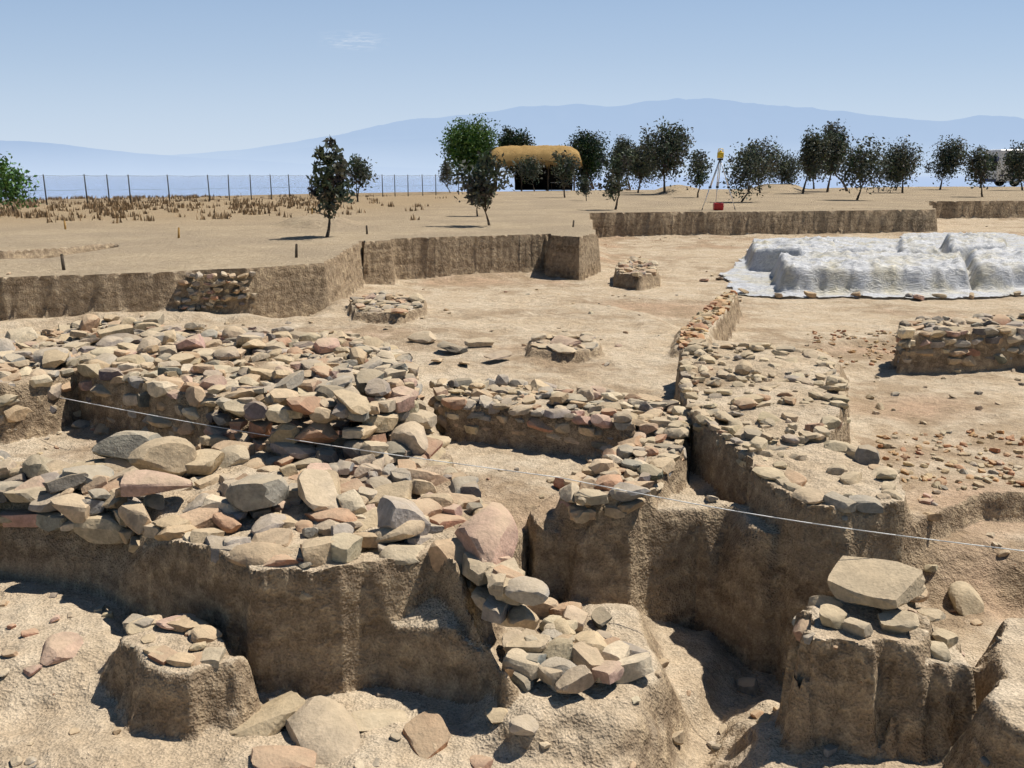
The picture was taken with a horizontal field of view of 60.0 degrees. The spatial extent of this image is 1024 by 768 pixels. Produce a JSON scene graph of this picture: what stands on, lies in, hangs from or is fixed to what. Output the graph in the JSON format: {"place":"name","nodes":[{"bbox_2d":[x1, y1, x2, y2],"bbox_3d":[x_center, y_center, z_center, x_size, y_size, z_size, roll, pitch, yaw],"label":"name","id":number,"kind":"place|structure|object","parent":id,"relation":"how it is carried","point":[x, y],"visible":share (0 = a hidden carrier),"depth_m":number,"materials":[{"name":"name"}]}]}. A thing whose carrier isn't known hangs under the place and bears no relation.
{"place":"outdoors","nodes":[
{"label":"outdoors","id":0,"kind":"place"},
{"bbox_2d":[0,193,446,222],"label":"dry grass","id":1,"kind":"structure","parent":0,"point":[99,207],"depth_m":41.46,"materials":[{"name":"beige plant"}]},
{"bbox_2d":[0,140,973,175],"bbox_3d":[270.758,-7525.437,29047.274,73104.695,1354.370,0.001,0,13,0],"label":"mountains","id":2,"kind":"structure","parent":0,"point":[42,158],"depth_m":29129.17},
{"bbox_2d":[0,184,1023,767],"bbox_3d":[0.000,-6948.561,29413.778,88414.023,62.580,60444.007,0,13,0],"label":"ground","id":3,"kind":"structure","parent":0,"point":[708,604],"depth_m":6.40,"materials":[{"name":"beige soil"}]},
{"bbox_2d":[0,151,40,210],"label":"shrub","id":4,"kind":"object","parent":3,"relation":"on","point":[9,191],"visible":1,"depth_m":36.86,"materials":[{"name":"green plant"}]},
{"bbox_2d":[6,174,458,204],"bbox_3d":[-15.723,-12.309,55.654,0.103,1.689,36.065,11,17,39],"label":"fence","id":5,"kind":"object","parent":3,"relation":"on","point":[208,188],"visible":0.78,"depth_m":52.88,"materials":[{"name":"grey metal"}]},
{"bbox_2d":[60,209,573,269],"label":"stakes","id":6,"kind":"object","parent":3,"relation":"on","point":[64,268],"visible":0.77,"depth_m":17.47,"materials":[{"name":"brown wood"}]},
{"bbox_2d":[306,136,357,236],"bbox_3d":[-4.621,-5.009,22.625,1.335,2.633,1.445,0,13,0],"label":"olive tree","id":7,"kind":"object","parent":3,"relation":"on","point":[327,189],"visible":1,"depth_m":22.43,"materials":[{"name":"green plant"}]},
{"bbox_2d":[348,153,378,201],"bbox_3d":[-8.782,-12.004,51.630,2.035,2.822,1.774,0,13,0],"label":"olive tree","id":8,"kind":"object","parent":3,"relation":"on","point":[360,172],"visible":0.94,"depth_m":51.34,"materials":[{"name":"green plant"}]},
{"bbox_2d":[438,159,454,192],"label":"olive tree","id":9,"kind":"object","parent":3,"relation":"on","point":[445,169],"visible":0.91,"depth_m":75.39,"materials":[{"name":"green plant"}]},
{"bbox_2d":[436,113,500,175],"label":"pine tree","id":10,"kind":"object","parent":3,"relation":"on","point":[467,141],"visible":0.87,"depth_m":85.56,"materials":[{"name":"green plant"}]},
{"bbox_2d":[462,170,491,215],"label":"olive tree","id":11,"kind":"object","parent":3,"relation":"on","point":[476,198],"visible":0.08,"depth_m":34.06,"materials":[{"name":"green plant"}]},
{"bbox_2d":[449,148,515,224],"bbox_3d":[-0.857,-6.037,27.341,1.736,2.438,1.978,-11,17,-39],"label":"olive tree","id":12,"kind":"object","parent":3,"relation":"on","point":[485,165],"visible":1,"depth_m":27.20,"materials":[{"name":"green plant"}]},
{"bbox_2d":[0,255,1023,629],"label":"stone wall","id":13,"kind":"structure","parent":3,"relation":"on","point":[130,475],"depth_m":7.04,"materials":[{"name":"beige stone"}]},
{"bbox_2d":[0,207,1023,767],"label":"loose stones","id":14,"kind":"object","parent":3,"relation":"on","point":[558,655],"visible":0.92,"depth_m":5.05,"materials":[{"name":"beige stone"}]},
{"bbox_2d":[497,125,536,179],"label":"broad tree","id":15,"kind":"object","parent":3,"relation":"on","point":[509,139],"visible":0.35,"depth_m":94.24,"materials":[{"name":"green plant"}]},
{"bbox_2d":[513,155,545,190],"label":"olive tree","id":16,"kind":"object","parent":3,"relation":"on","point":[525,167],"visible":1,"depth_m":82.27,"materials":[{"name":"green plant"}]},
{"bbox_2d":[60,397,1023,551],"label":"string lines","id":17,"kind":"object","parent":3,"relation":"on","point":[585,482],"visible":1,"depth_m":5.88,"materials":[{"name":"white fabric"}]},
{"bbox_2d":[490,145,633,190],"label":"thatched hut","id":18,"kind":"object","parent":3,"relation":"on","point":[547,180],"visible":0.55,"depth_m":84.51,"materials":[{"name":"yellow plant"}]},
{"bbox_2d":[550,150,580,197],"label":"olive tree","id":19,"kind":"object","parent":3,"relation":"on","point":[567,167],"visible":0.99,"depth_m":59.82,"materials":[{"name":"green plant"}]},
{"bbox_2d":[575,175,591,200],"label":"olive tree","id":20,"kind":"object","parent":3,"relation":"on","point":[584,186],"visible":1,"depth_m":53.27,"materials":[{"name":"green plant"}]},
{"bbox_2d":[561,126,612,189],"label":"broad tree","id":21,"kind":"object","parent":3,"relation":"on","point":[589,149],"visible":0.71,"depth_m":94.36,"materials":[{"name":"green plant"}]},
{"bbox_2d":[598,148,636,209],"bbox_3d":[4.708,-9.227,39.958,1.695,2.825,1.484,-6,15,-25],"label":"olive tree","id":22,"kind":"object","parent":3,"relation":"on","point":[615,185],"visible":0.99,"depth_m":39.82,"materials":[{"name":"green plant"}]},
{"bbox_2d":[604,134,634,187],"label":"olive tree","id":23,"kind":"object","parent":3,"relation":"on","point":[622,145],"visible":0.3,"depth_m":98.04,"materials":[{"name":"green plant"}]},
{"bbox_2d":[621,141,662,189],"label":"olive tree","id":24,"kind":"object","parent":3,"relation":"on","point":[637,177],"visible":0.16,"depth_m":95.91,"materials":[{"name":"green plant"}]},
{"bbox_2d":[628,136,657,192],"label":"olive tree","id":25,"kind":"object","parent":3,"relation":"on","point":[637,169],"visible":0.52,"depth_m":75.02,"materials":[{"name":"green plant"}]},
{"bbox_2d":[635,116,695,191],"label":"olive tree","id":26,"kind":"object","parent":3,"relation":"on","point":[670,149],"visible":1,"depth_m":68.82,"materials":[{"name":"green plant"}]},
{"bbox_2d":[683,149,714,197],"bbox_3d":[12.655,-14.271,60.178,2.050,3.302,2.485,0,13,0],"label":"olive tree","id":27,"kind":"object","parent":3,"relation":"on","point":[698,168],"visible":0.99,"depth_m":59.94,"materials":[{"name":"green plant"}]},
{"bbox_2d":[702,148,734,209],"bbox_3d":[9.155,-9.124,39.621,1.344,2.718,1.193,-10,16,-35],"label":"survey tripod","id":28,"kind":"object","parent":3,"relation":"on","point":[719,205],"visible":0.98,"depth_m":39.66,"materials":[{"name":"silver metal"}]},
{"bbox_2d":[719,138,777,201],"bbox_3d":[13.521,-12.036,50.247,3.208,3.743,3.403,0,13,0],"label":"olive tree","id":29,"kind":"object","parent":3,"relation":"on","point":[742,166],"visible":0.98,"depth_m":49.95,"materials":[{"name":"green plant"}]},
{"bbox_2d":[740,135,782,192],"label":"olive tree","id":30,"kind":"object","parent":3,"relation":"on","point":[777,160],"visible":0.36,"depth_m":74.49,"materials":[{"name":"green plant"}]},
{"bbox_2d":[768,149,805,185],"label":"olive tree","id":31,"kind":"object","parent":3,"relation":"on","point":[787,172],"visible":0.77,"depth_m":89.54,"materials":[{"name":"green plant"}]},
{"bbox_2d":[794,137,823,188],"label":"olive tree","id":32,"kind":"object","parent":3,"relation":"on","point":[810,174],"visible":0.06,"depth_m":94.43,"materials":[{"name":"green plant"}]},
{"bbox_2d":[797,124,834,192],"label":"olive tree","id":33,"kind":"object","parent":3,"relation":"on","point":[813,153],"visible":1,"depth_m":71.69,"materials":[{"name":"green plant"}]},
{"bbox_2d":[820,126,848,191],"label":"olive tree","id":34,"kind":"object","parent":3,"relation":"on","point":[836,149],"visible":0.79,"depth_m":77.91,"materials":[{"name":"green plant"}]},
{"bbox_2d":[817,119,851,190],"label":"olive tree","id":35,"kind":"object","parent":3,"relation":"on","point":[844,137],"visible":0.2,"depth_m":82.19,"materials":[{"name":"green plant"}]},
{"bbox_2d":[834,133,891,199],"bbox_3d":[21.547,-13.354,54.530,3.227,4.142,3.546,0,13,0],"label":"olive tree","id":36,"kind":"object","parent":3,"relation":"on","point":[860,164],"visible":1,"depth_m":54.15,"materials":[{"name":"green plant"}]},
{"bbox_2d":[720,232,1023,297],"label":"tarpaulins","id":37,"kind":"object","parent":3,"relation":"on","point":[962,265],"visible":1,"depth_m":21.31,"materials":[{"name":"plastic"}]},
{"bbox_2d":[738,288,1020,298],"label":"sandbags","id":38,"kind":"object","parent":37,"relation":"on","point":[858,294],"visible":1,"depth_m":19.68,"materials":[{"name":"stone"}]},
{"bbox_2d":[885,153,907,189],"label":"olive tree","id":39,"kind":"object","parent":3,"relation":"on","point":[896,180],"visible":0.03,"depth_m":88.26,"materials":[{"name":"green plant"}]},
{"bbox_2d":[871,134,927,192],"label":"olive tree","id":40,"kind":"object","parent":3,"relation":"on","point":[900,165],"visible":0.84,"depth_m":75.06,"materials":[{"name":"green plant"}]},
{"bbox_2d":[922,134,969,189],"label":"olive tree","id":41,"kind":"object","parent":3,"relation":"on","point":[948,159],"visible":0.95,"depth_m":89.66,"materials":[{"name":"green plant"}]},
{"bbox_2d":[957,144,1003,196],"bbox_3d":[32.672,-14.988,62.338,2.892,3.718,2.766,0,13,0],"label":"olive tree","id":42,"kind":"object","parent":3,"relation":"on","point":[975,163],"visible":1,"depth_m":62.10,"materials":[{"name":"green plant"}]},
{"bbox_2d":[981,149,1023,186],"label":"coach","id":43,"kind":"object","parent":3,"relation":"on","point":[1001,152],"visible":0.4,"depth_m":112.24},
{"bbox_2d":[993,140,1023,189],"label":"olive tree","id":44,"kind":"object","parent":3,"relation":"on","point":[1015,165],"visible":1,"depth_m":86.27,"materials":[{"name":"green plant"}]},
{"bbox_2d":[0,0,1023,154],"bbox_3d":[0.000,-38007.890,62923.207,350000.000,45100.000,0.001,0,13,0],"label":"sky","id":45,"kind":"structure","parent":0,"point":[166,77],"depth_m":66225.66,"materials":[{"name":"blue"}]},
{"bbox_2d":[0,176,1023,199],"bbox_3d":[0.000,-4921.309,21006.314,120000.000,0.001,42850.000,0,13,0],"label":"sea water","id":46,"kind":"structure","parent":0,"point":[928,181],"depth_m":5274.20,"materials":[{"name":"blue liquid"}]},
{"bbox_2d":[167,98,1023,157],"bbox_3d":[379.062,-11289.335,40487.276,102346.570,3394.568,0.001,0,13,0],"label":"mountains","id":47,"kind":"structure","parent":0,"point":[581,115],"depth_m":40311.72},
{"bbox_2d":[210,114,1023,171],"bbox_3d":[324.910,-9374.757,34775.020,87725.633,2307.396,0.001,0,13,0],"label":"mountains","id":48,"kind":"structure","parent":0,"point":[712,135],"depth_m":34735.32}
]}

